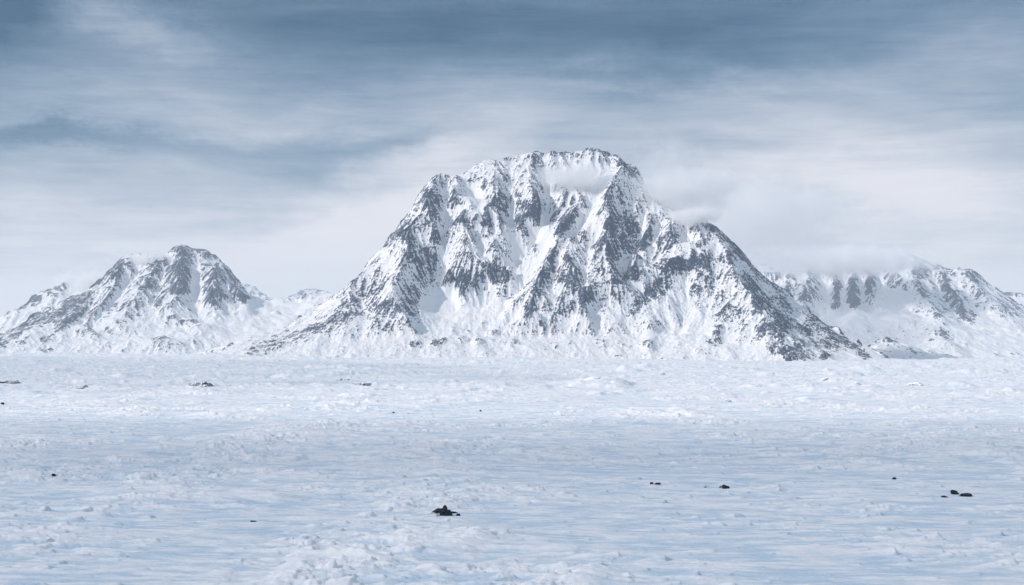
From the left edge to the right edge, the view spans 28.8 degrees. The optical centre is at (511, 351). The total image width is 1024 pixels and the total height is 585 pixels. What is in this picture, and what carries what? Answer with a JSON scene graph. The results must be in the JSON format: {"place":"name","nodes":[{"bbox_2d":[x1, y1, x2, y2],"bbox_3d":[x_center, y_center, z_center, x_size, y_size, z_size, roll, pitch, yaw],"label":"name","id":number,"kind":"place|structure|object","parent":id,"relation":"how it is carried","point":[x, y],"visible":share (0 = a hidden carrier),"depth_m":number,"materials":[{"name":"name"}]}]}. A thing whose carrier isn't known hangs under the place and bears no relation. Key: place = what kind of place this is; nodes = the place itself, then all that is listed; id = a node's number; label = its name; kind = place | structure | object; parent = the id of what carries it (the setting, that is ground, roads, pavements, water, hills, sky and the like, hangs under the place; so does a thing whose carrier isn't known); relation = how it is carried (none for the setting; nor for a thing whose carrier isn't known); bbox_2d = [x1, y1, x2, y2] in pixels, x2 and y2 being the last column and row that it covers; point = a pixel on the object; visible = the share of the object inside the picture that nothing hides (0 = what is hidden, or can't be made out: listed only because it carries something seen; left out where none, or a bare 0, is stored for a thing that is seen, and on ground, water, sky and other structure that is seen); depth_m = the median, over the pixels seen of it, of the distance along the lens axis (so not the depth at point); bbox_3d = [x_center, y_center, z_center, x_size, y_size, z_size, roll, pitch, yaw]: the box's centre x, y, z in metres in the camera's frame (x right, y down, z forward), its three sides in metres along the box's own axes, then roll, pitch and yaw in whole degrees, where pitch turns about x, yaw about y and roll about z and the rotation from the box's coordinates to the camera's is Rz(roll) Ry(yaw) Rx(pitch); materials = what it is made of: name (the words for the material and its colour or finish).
{"place":"outdoors","nodes":[
{"label":"outdoors","id":0,"kind":"place"},
{"bbox_2d":[0,277,90,332],"bbox_3d":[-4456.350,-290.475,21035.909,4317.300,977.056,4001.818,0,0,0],"label":"mountain","id":1,"kind":"structure","parent":0,"point":[44,299],"depth_m":20402.44,"materials":[{"name":"white snow"}]},
{"bbox_2d":[0,245,337,354],"bbox_3d":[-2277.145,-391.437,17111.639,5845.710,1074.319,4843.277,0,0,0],"label":"mountain","id":2,"kind":"structure","parent":0,"point":[180,300],"depth_m":16195.84,"materials":[{"name":"white snow"}]},
{"bbox_2d":[242,284,330,299],"bbox_3d":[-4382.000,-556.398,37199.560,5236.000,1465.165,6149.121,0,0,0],"label":"mountain","id":3,"kind":"structure","parent":0,"point":[251,290],"depth_m":37136.48,"materials":[{"name":"white snow"}]},
{"bbox_2d":[0,352,1023,584],"bbox_3d":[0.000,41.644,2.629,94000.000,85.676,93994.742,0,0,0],"label":"snow plain","id":4,"kind":"structure","parent":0,"point":[541,471],"depth_m":194.15,"materials":[{"name":"white snow"}]},
{"bbox_2d":[0,380,20,383],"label":"rock outcrop","id":5,"kind":"object","parent":4,"relation":"on","point":[11,381],"visible":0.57,"depth_m":771.80,"materials":[{"name":"stone"}]},
{"bbox_2d":[65,385,87,388],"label":"rock outcrop","id":6,"kind":"object","parent":4,"relation":"on","point":[78,386],"visible":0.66,"depth_m":651.02,"materials":[{"name":"stone"}]},
{"bbox_2d":[187,380,212,386],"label":"rock outcrop","id":7,"kind":"object","parent":4,"relation":"on","point":[202,383],"visible":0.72,"depth_m":680.06,"materials":[{"name":"stone"}]},
{"bbox_2d":[352,382,371,385],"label":"rock outcrop","id":8,"kind":"object","parent":4,"relation":"on","point":[363,383],"visible":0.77,"depth_m":696.91,"materials":[{"name":"stone"}]},
{"bbox_2d":[439,508,452,515],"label":"rock","id":9,"kind":"object","parent":4,"relation":"on","point":[444,512],"visible":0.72,"depth_m":142.69,"materials":[{"name":"stone"}]},
{"bbox_2d":[907,382,923,385],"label":"rock outcrop","id":10,"kind":"object","parent":4,"relation":"on","point":[916,384],"visible":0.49,"depth_m":699.80,"materials":[{"name":"stone"}]},
{"bbox_2d":[950,490,958,494],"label":"rock","id":11,"kind":"object","parent":4,"relation":"on","point":[954,492],"visible":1,"depth_m":164.57,"materials":[{"name":"stone"}]},
{"bbox_2d":[959,493,972,496],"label":"rock","id":12,"kind":"object","parent":4,"relation":"on","point":[965,494],"visible":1,"depth_m":163.28,"materials":[{"name":"stone"}]},
{"bbox_2d":[0,0,1023,316],"label":"sky","id":13,"kind":"structure","parent":0,"point":[286,142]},
{"bbox_2d":[198,147,906,360],"bbox_3d":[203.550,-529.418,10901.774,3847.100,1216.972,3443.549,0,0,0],"label":"mountain","id":14,"kind":"structure","parent":0,"point":[591,253],"depth_m":10049.08,"materials":[{"name":"white snow"}]},
{"bbox_2d":[753,255,1023,357],"bbox_3d":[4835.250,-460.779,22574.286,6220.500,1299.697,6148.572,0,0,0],"label":"mountain","id":15,"kind":"structure","parent":0,"point":[923,305],"depth_m":21645.12,"materials":[{"name":"white snow"}]},
{"bbox_2d":[867,336,957,359],"bbox_3d":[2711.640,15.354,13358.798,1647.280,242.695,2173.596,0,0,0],"label":"mountain","id":16,"kind":"structure","parent":0,"point":[888,347],"depth_m":12910.90,"materials":[{"name":"white snow"}]},
{"bbox_2d":[1004,292,1023,305],"bbox_3d":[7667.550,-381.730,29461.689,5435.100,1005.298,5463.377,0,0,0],"label":"mountain","id":17,"kind":"structure","parent":0,"point":[1018,298],"depth_m":29104.90,"materials":[{"name":"white snow"}]}
]}

